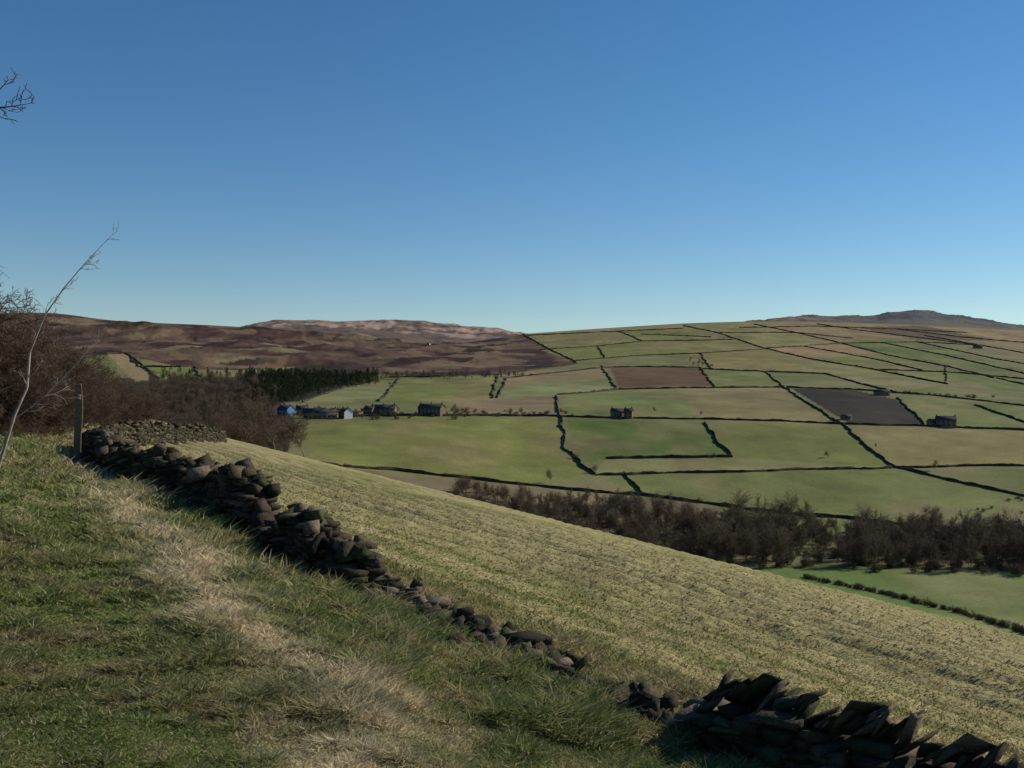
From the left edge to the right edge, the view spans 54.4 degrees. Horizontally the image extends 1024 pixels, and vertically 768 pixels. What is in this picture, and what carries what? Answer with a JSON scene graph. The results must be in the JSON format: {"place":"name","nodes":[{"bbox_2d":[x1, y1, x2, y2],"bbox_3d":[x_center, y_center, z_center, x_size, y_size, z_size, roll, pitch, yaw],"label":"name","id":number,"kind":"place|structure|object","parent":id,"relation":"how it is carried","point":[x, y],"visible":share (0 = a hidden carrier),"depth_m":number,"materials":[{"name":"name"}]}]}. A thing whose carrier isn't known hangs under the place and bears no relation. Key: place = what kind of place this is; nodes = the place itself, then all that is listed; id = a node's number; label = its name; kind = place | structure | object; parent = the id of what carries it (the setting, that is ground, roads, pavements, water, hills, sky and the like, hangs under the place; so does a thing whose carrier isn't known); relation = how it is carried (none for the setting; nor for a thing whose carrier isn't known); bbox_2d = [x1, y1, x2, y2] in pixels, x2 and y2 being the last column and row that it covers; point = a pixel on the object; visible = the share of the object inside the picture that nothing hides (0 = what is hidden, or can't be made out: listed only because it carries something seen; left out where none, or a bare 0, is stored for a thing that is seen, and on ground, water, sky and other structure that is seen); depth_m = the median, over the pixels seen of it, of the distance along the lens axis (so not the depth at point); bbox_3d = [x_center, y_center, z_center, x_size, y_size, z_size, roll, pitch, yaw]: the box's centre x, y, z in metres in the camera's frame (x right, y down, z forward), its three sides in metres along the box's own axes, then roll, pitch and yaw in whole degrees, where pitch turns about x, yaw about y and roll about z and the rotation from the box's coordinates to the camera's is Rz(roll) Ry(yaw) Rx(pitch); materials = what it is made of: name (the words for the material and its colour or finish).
{"place":"outdoors","nodes":[
{"label":"outdoors","id":0,"kind":"place"},
{"bbox_2d":[0,310,1023,767],"bbox_3d":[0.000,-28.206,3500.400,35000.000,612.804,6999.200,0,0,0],"label":"hillside terrain","id":1,"kind":"structure","parent":0,"point":[520,448],"depth_m":612.53,"materials":[{"name":"green plant"}]},
{"bbox_2d":[0,68,34,123],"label":"overhanging hawthorn tree","id":2,"kind":"object","parent":1,"relation":"on","point":[4,107],"visible":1,"depth_m":9.97,"materials":[{"name":"brown plant"}]},
{"bbox_2d":[0,316,43,427],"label":"hawthorn bush","id":3,"kind":"object","parent":1,"relation":"on","point":[13,353],"visible":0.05,"depth_m":27.19,"materials":[{"name":"brown plant"}]},
{"bbox_2d":[0,266,68,436],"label":"hawthorn bush","id":4,"kind":"object","parent":1,"relation":"on","point":[11,326],"visible":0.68,"depth_m":23.70,"materials":[{"name":"brown plant"}]},
{"bbox_2d":[1,306,70,379],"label":"hawthorn bush","id":5,"kind":"object","parent":1,"relation":"on","point":[42,334],"visible":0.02,"depth_m":30.61,"materials":[{"name":"brown plant"}]},
{"bbox_2d":[0,334,74,441],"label":"hawthorn bush","id":6,"kind":"object","parent":1,"relation":"on","point":[5,422],"visible":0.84,"depth_m":24.00,"materials":[{"name":"brown plant"}]},
{"bbox_2d":[2,325,86,430],"bbox_3d":[-14.282,0.096,29.074,3.572,3.646,3.174,3,1,-20],"label":"hawthorn bush","id":7,"kind":"object","parent":1,"relation":"on","point":[65,366],"visible":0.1,"depth_m":29.14,"materials":[{"name":"brown plant"}]},
{"bbox_2d":[16,322,96,373],"bbox_3d":[-18.108,-0.195,38.128,3.683,4.330,5.112,0,8,-6],"label":"hawthorn bush","id":8,"kind":"object","parent":1,"relation":"on","point":[64,346],"visible":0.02,"depth_m":38.56,"materials":[{"name":"brown plant"}]},
{"bbox_2d":[0,326,113,452],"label":"bare sapling","id":9,"kind":"object","parent":1,"relation":"on","point":[19,415],"visible":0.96,"depth_m":14.05,"materials":[{"name":"brown plant"}]},
{"bbox_2d":[0,222,118,466],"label":"bare sapling","id":10,"kind":"object","parent":1,"relation":"on","point":[19,403],"visible":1,"depth_m":13.15,"materials":[{"name":"grey plant"}]},
{"bbox_2d":[15,362,108,439],"bbox_3d":[-12.870,0.550,27.254,3.095,2.401,2.694,0,0,25],"label":"hawthorn bush","id":11,"kind":"object","parent":1,"relation":"on","point":[56,421],"visible":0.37,"depth_m":27.18,"materials":[{"name":"brown plant"}]},
{"bbox_2d":[9,339,115,426],"bbox_3d":[-15.472,0.046,32.856,4.819,3.886,4.030,-2,0,23],"label":"hawthorn bush","id":12,"kind":"object","parent":1,"relation":"on","point":[74,354],"visible":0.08,"depth_m":32.86,"materials":[{"name":"brown plant"}]},
{"bbox_2d":[73,383,82,461],"bbox_3d":[-8.537,0.849,19.594,0.163,1.727,0.171,1,0,-23],"label":"footpath post","id":13,"kind":"object","parent":1,"relation":"on","point":[78,424],"visible":0.86,"depth_m":19.54,"materials":[{"name":"grey wood"}]},
{"bbox_2d":[62,355,132,427],"bbox_3d":[-16.372,0.403,38.214,3.754,3.310,4.221,5,2,37],"label":"hawthorn bush","id":14,"kind":"object","parent":1,"relation":"on","point":[108,407],"visible":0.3,"depth_m":38.04,"materials":[{"name":"brown plant"}]},
{"bbox_2d":[80,353,130,417],"bbox_3d":[-25.222,0.272,59.703,5.132,4.492,4.681,3,-1,10],"label":"hawthorn bush","id":15,"kind":"object","parent":1,"relation":"on","point":[104,370],"visible":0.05,"depth_m":59.28,"materials":[{"name":"brown plant"}]},
{"bbox_2d":[88,378,136,424],"bbox_3d":[-18.495,1.100,46.005,2.367,2.734,2.570,5,-4,-31],"label":"hawthorn bush","id":16,"kind":"object","parent":1,"relation":"on","point":[128,396],"visible":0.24,"depth_m":45.95,"materials":[{"name":"brown plant"}]},
{"bbox_2d":[111,372,146,397],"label":"hawthorn bush","id":17,"kind":"object","parent":1,"relation":"on","point":[132,386],"visible":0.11,"depth_m":79.60,"materials":[{"name":"brown plant"}]},
{"bbox_2d":[106,352,158,378],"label":"field wall","id":18,"kind":"structure","parent":1,"relation":"on","point":[139,362],"depth_m":1337.42,"materials":[{"name":"stone"}]},
{"bbox_2d":[131,390,164,422],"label":"hawthorn bush","id":19,"kind":"object","parent":1,"relation":"on","point":[149,411],"visible":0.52,"depth_m":74.92,"materials":[{"name":"brown plant"}]},
{"bbox_2d":[125,352,199,376],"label":"field wall","id":20,"kind":"structure","parent":1,"relation":"on","point":[163,366],"depth_m":1228.09,"materials":[{"name":"stone"}]},
{"bbox_2d":[222,418,257,439],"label":"shrub","id":21,"kind":"object","parent":1,"relation":"on","point":[236,428],"visible":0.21,"depth_m":117.59,"materials":[{"name":"brown plant"}]},
{"bbox_2d":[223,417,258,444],"bbox_3d":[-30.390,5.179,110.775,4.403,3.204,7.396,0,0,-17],"label":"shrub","id":22,"kind":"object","parent":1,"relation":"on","point":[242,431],"visible":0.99,"depth_m":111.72,"materials":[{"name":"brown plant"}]},
{"bbox_2d":[239,408,272,446],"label":"bare tree","id":23,"kind":"object","parent":1,"relation":"on","point":[256,425],"visible":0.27,"depth_m":133.74,"materials":[{"name":"brown plant"}]},
{"bbox_2d":[244,423,270,447],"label":"shrub","id":24,"kind":"object","parent":1,"relation":"on","point":[259,436],"visible":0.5,"depth_m":120.03,"materials":[{"name":"brown plant"}]},
{"bbox_2d":[230,402,289,449],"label":"bare tree","id":25,"kind":"object","parent":1,"relation":"on","point":[267,426],"visible":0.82,"depth_m":127.56,"materials":[{"name":"brown plant"}]},
{"bbox_2d":[134,366,400,452],"bbox_3d":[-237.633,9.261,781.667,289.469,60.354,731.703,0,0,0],"label":"moor foot woodland","id":26,"kind":"object","parent":1,"relation":"on","point":[210,401],"visible":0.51,"depth_m":735.96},
{"bbox_2d":[161,365,378,403],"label":"pine plantation","id":27,"kind":"object","parent":1,"relation":"on","point":[301,385],"visible":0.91,"depth_m":988.97,"materials":[{"name":"green plant"}]},
{"bbox_2d":[277,403,294,415],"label":"stone cottage","id":28,"kind":"structure","parent":1,"relation":"on","point":[289,408],"depth_m":689.56,"materials":[{"name":"stone"}]},
{"bbox_2d":[273,410,314,456],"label":"bare tree","id":29,"kind":"object","parent":1,"relation":"on","point":[291,427],"visible":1,"depth_m":121.57,"materials":[{"name":"brown plant"}]},
{"bbox_2d":[296,404,308,414],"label":"stone cottage","id":30,"kind":"structure","parent":1,"relation":"on","point":[299,408],"depth_m":695.81,"materials":[{"name":"stone"}]},
{"bbox_2d":[303,406,336,418],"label":"terraced houses","id":31,"kind":"structure","parent":1,"relation":"on","point":[325,413],"depth_m":674.97,"materials":[{"name":"stone"}]},
{"bbox_2d":[302,378,383,401],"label":"field wall","id":32,"kind":"structure","parent":1,"relation":"on","point":[320,394],"depth_m":873.37,"materials":[{"name":"stone"}]},
{"bbox_2d":[338,406,352,418],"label":"stone cottage","id":33,"kind":"structure","parent":1,"relation":"on","point":[346,413],"depth_m":678.35,"materials":[{"name":"stone"}]},
{"bbox_2d":[363,404,374,413],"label":"stone cottage","id":34,"kind":"structure","parent":1,"relation":"on","point":[368,409],"depth_m":700.66,"materials":[{"name":"stone"}]},
{"bbox_2d":[371,403,397,413],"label":"stone farmhouse","id":35,"kind":"object","parent":1,"relation":"on","point":[382,408],"visible":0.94,"depth_m":701.51,"materials":[{"name":"stone"}]},
{"bbox_2d":[379,378,398,399],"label":"field wall","id":36,"kind":"structure","parent":1,"relation":"on","point":[387,392],"depth_m":896.55,"materials":[{"name":"stone"}]},
{"bbox_2d":[417,402,445,416],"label":"stone farmhouse","id":37,"kind":"object","parent":1,"relation":"on","point":[439,409],"visible":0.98,"depth_m":706.12,"materials":[{"name":"stone"}]},
{"bbox_2d":[385,363,576,377],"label":"field wall","id":38,"kind":"structure","parent":1,"relation":"on","point":[485,374],"depth_m":1233.12,"materials":[{"name":"stone"}]},
{"bbox_2d":[491,375,498,397],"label":"field wall","id":39,"kind":"structure","parent":1,"relation":"on","point":[496,379],"depth_m":1011.37,"materials":[{"name":"stone"}]},
{"bbox_2d":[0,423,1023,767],"bbox_3d":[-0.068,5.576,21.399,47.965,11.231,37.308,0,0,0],"label":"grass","id":40,"kind":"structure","parent":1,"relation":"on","point":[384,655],"depth_m":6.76,"materials":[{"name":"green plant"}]},
{"bbox_2d":[545,468,551,479],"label":"bare tree","id":41,"kind":"object","parent":1,"relation":"on","point":[549,475],"visible":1,"depth_m":515.18,"materials":[{"name":"green plant"}]},
{"bbox_2d":[523,334,575,361],"bbox_3d":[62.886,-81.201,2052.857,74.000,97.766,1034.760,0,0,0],"label":"field wall","id":42,"kind":"structure","parent":1,"relation":"on","point":[550,349],"depth_m":1889.70,"materials":[{"name":"stone"}]},
{"bbox_2d":[81,419,1023,767],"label":"dry stone wall","id":43,"kind":"structure","parent":1,"relation":"on","point":[769,719],"depth_m":8.15,"materials":[{"name":"grey stone"}]},
{"bbox_2d":[555,395,595,473],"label":"field wall","id":44,"kind":"structure","parent":1,"relation":"on","point":[578,459],"depth_m":616.23,"materials":[{"name":"stone"}]},
{"bbox_2d":[147,329,1023,521],"bbox_3d":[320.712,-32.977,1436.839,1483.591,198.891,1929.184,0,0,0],"label":"field edge shrubs","id":45,"kind":"object","parent":1,"relation":"on","point":[498,414],"visible":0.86,"depth_m":747.88,"materials":[{"name":"green plant"}]},
{"bbox_2d":[497,366,701,396],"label":"field wall","id":46,"kind":"structure","parent":1,"relation":"on","point":[505,380],"depth_m":1358.03,"materials":[{"name":"stone"}]},
{"bbox_2d":[527,328,682,335],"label":"field wall","id":47,"kind":"structure","parent":1,"relation":"on","point":[605,331],"depth_m":2411.67,"materials":[{"name":"stone"}]},
{"bbox_2d":[601,365,616,387],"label":"field wall","id":48,"kind":"structure","parent":1,"relation":"on","point":[609,377],"depth_m":1167.98,"materials":[{"name":"stone"}]},
{"bbox_2d":[610,407,623,416],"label":"stone barn","id":49,"kind":"structure","parent":1,"relation":"on","point":[616,412],"depth_m":737.16,"materials":[{"name":"stone"}]},
{"bbox_2d":[623,407,633,418],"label":"stone cottage","id":50,"kind":"structure","parent":1,"relation":"on","point":[628,413],"depth_m":730.82,"materials":[{"name":"stone"}]},
{"bbox_2d":[623,471,642,491],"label":"field wall","id":51,"kind":"structure","parent":1,"relation":"on","point":[633,483],"depth_m":526.15,"materials":[{"name":"stone"}]},
{"bbox_2d":[540,339,731,349],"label":"field wall","id":52,"kind":"structure","parent":1,"relation":"on","point":[635,341],"depth_m":2058.21,"materials":[{"name":"stone"}]},
{"bbox_2d":[321,461,957,526],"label":"field wall","id":53,"kind":"structure","parent":1,"relation":"on","point":[529,484],"depth_m":499.72,"materials":[{"name":"stone"}]},
{"bbox_2d":[570,348,765,360],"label":"field wall","id":54,"kind":"structure","parent":1,"relation":"on","point":[664,354],"depth_m":1700.20,"materials":[{"name":"stone"}]},
{"bbox_2d":[606,454,732,458],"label":"field wall","id":55,"kind":"structure","parent":1,"relation":"on","point":[660,456],"depth_m":598.67,"materials":[{"name":"stone"}]},
{"bbox_2d":[557,386,783,394],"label":"field wall","id":56,"kind":"structure","parent":1,"relation":"on","point":[611,389],"depth_m":1012.35,"materials":[{"name":"stone"}]},
{"bbox_2d":[641,333,710,336],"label":"field wall","id":57,"kind":"structure","parent":1,"relation":"on","point":[677,335],"depth_m":2205.64,"materials":[{"name":"stone"}]},
{"bbox_2d":[353,413,1023,429],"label":"field wall","id":58,"kind":"structure","parent":1,"relation":"on","point":[704,418],"depth_m":736.21,"materials":[{"name":"stone"}]},
{"bbox_2d":[700,367,714,385],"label":"field wall","id":59,"kind":"structure","parent":1,"relation":"on","point":[707,377],"depth_m":1185.38,"materials":[{"name":"stone"}]},
{"bbox_2d":[703,421,731,454],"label":"field wall","id":60,"kind":"structure","parent":1,"relation":"on","point":[717,442],"depth_m":647.23,"materials":[{"name":"stone"}]},
{"bbox_2d":[449,474,1023,576],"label":"valley woodland","id":61,"kind":"object","parent":1,"relation":"on","point":[917,536],"visible":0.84,"depth_m":391.00,"materials":[{"name":"brown plant"}]},
{"bbox_2d":[595,465,891,475],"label":"field wall","id":62,"kind":"structure","parent":1,"relation":"on","point":[743,471],"depth_m":566.30,"materials":[{"name":"stone"}]},
{"bbox_2d":[701,368,824,373],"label":"field wall","id":63,"kind":"structure","parent":1,"relation":"on","point":[766,371],"depth_m":1311.21,"materials":[{"name":"stone"}]},
{"bbox_2d":[720,332,850,337],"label":"field wall","id":64,"kind":"structure","parent":1,"relation":"on","point":[781,332],"depth_m":2227.05,"materials":[{"name":"stone"}]},
{"bbox_2d":[754,323,837,342],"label":"field wall","id":65,"kind":"structure","parent":1,"relation":"on","point":[797,332],"depth_m":2228.77,"materials":[{"name":"stone"}]},
{"bbox_2d":[794,501,813,526],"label":"bare tree","id":66,"kind":"object","parent":1,"relation":"on","point":[803,512],"visible":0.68,"depth_m":430.20,"materials":[{"name":"brown plant"}]},
{"bbox_2d":[683,325,947,383],"bbox_3d":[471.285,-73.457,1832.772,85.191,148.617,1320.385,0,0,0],"label":"field wall","id":67,"kind":"structure","parent":1,"relation":"on","point":[830,361],"depth_m":1497.15,"materials":[{"name":"stone"}]},
{"bbox_2d":[833,538,849,560],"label":"bare tree","id":68,"kind":"object","parent":1,"relation":"on","point":[838,549],"visible":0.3,"depth_m":365.38,"materials":[{"name":"brown plant"}]},
{"bbox_2d":[840,414,852,419],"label":"stone barn","id":69,"kind":"structure","parent":1,"relation":"on","point":[846,416],"depth_m":768.83,"materials":[{"name":"stone"}]},
{"bbox_2d":[739,326,966,332],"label":"field wall","id":70,"kind":"structure","parent":1,"relation":"on","point":[853,327],"depth_m":2389.16,"materials":[{"name":"stone"}]},
{"bbox_2d":[825,373,896,392],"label":"field wall","id":71,"kind":"structure","parent":1,"relation":"on","point":[860,382],"depth_m":1123.80,"materials":[{"name":"stone"}]},
{"bbox_2d":[804,345,921,369],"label":"field wall","id":72,"kind":"structure","parent":1,"relation":"on","point":[867,357],"depth_m":1615.19,"materials":[{"name":"stone"}]},
{"bbox_2d":[767,341,976,347],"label":"field wall","id":73,"kind":"structure","parent":1,"relation":"on","point":[868,342],"depth_m":2013.34,"materials":[{"name":"stone"}]},
{"bbox_2d":[873,390,889,395],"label":"stone barn","id":74,"kind":"structure","parent":1,"relation":"on","point":[882,392],"depth_m":969.76,"materials":[{"name":"stone"}]},
{"bbox_2d":[877,525,899,541],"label":"bare tree","id":75,"kind":"object","parent":1,"relation":"on","point":[891,536],"visible":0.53,"depth_m":396.08,"materials":[{"name":"brown plant"}]},
{"bbox_2d":[763,371,1023,495],"bbox_3d":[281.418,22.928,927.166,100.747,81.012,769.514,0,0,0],"label":"field wall","id":76,"kind":"structure","parent":1,"relation":"on","point":[921,471],"depth_m":600.78,"materials":[{"name":"stone"}]},
{"bbox_2d":[817,323,972,343],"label":"field wall","id":77,"kind":"structure","parent":1,"relation":"on","point":[898,334],"depth_m":2219.48,"materials":[{"name":"stone"}]},
{"bbox_2d":[786,386,1023,405],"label":"field wall","id":78,"kind":"structure","parent":1,"relation":"on","point":[908,393],"depth_m":996.94,"materials":[{"name":"stone"}]},
{"bbox_2d":[896,397,924,424],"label":"field wall","id":79,"kind":"structure","parent":1,"relation":"on","point":[910,410],"depth_m":842.41,"materials":[{"name":"stone"}]},
{"bbox_2d":[803,573,1023,633],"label":"meadow hedge","id":80,"kind":"object","parent":1,"relation":"on","point":[1002,623],"visible":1,"depth_m":295.11,"materials":[{"name":"green plant"}]},
{"bbox_2d":[838,342,993,377],"bbox_3d":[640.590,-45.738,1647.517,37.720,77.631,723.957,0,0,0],"label":"field wall","id":81,"kind":"structure","parent":1,"relation":"on","point":[920,360],"depth_m":1571.80,"materials":[{"name":"stone"}]},
{"bbox_2d":[926,419,935,424],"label":"stone barn","id":82,"kind":"structure","parent":1,"relation":"on","point":[930,421],"depth_m":757.35,"materials":[{"name":"stone"}]},
{"bbox_2d":[935,414,956,427],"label":"stone farmhouse","id":83,"kind":"object","parent":1,"relation":"on","point":[947,421],"visible":0.97,"depth_m":751.19,"materials":[{"name":"stone"}]},
{"bbox_2d":[880,369,1023,378],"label":"field wall","id":84,"kind":"structure","parent":1,"relation":"on","point":[953,372],"depth_m":1366.38,"materials":[{"name":"stone"}]},
{"bbox_2d":[882,342,1023,373],"bbox_3d":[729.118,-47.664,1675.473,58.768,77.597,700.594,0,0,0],"label":"field wall","id":85,"kind":"structure","parent":1,"relation":"on","point":[956,357],"depth_m":1666.12,"materials":[{"name":"stone"}]},
{"bbox_2d":[893,463,1023,467],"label":"field wall","id":86,"kind":"structure","parent":1,"relation":"on","point":[987,464],"depth_m":615.72,"materials":[{"name":"stone"}]},
{"bbox_2d":[898,329,1023,342],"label":"field wall","id":87,"kind":"structure","parent":1,"relation":"on","point":[961,336],"depth_m":2266.02,"materials":[{"name":"stone"}]},
{"bbox_2d":[917,341,1023,363],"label":"field wall","id":88,"kind":"structure","parent":1,"relation":"on","point":[972,353],"depth_m":1788.38,"materials":[{"name":"stone"}]},
{"bbox_2d":[924,335,1023,352],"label":"field wall","id":89,"kind":"structure","parent":1,"relation":"on","point":[973,343],"depth_m":2044.40,"materials":[{"name":"stone"}]},
{"bbox_2d":[973,344,982,348],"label":"stone farmhouse","id":90,"kind":"object","parent":1,"relation":"on","point":[978,346],"visible":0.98,"depth_m":1950.39,"materials":[{"name":"stone"}]},
{"bbox_2d":[974,404,1023,421],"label":"field wall","id":91,"kind":"structure","parent":1,"relation":"on","point":[1004,414],"depth_m":844.13,"materials":[{"name":"stone"}]},
{"bbox_2d":[996,377,1023,383],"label":"field wall","id":92,"kind":"structure","parent":1,"relation":"on","point":[1009,380],"depth_m":1242.82,"materials":[{"name":"stone"}]},
{"bbox_2d":[997,518,1022,532],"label":"stone cottage","id":93,"kind":"structure","parent":1,"relation":"on","point":[1013,523],"depth_m":453.17,"materials":[{"name":"stone"}]},
{"bbox_2d":[0,0,1023,332],"label":"sky","id":94,"kind":"structure","parent":0,"point":[525,166],"materials":[{"name":"blue"}]}
]}

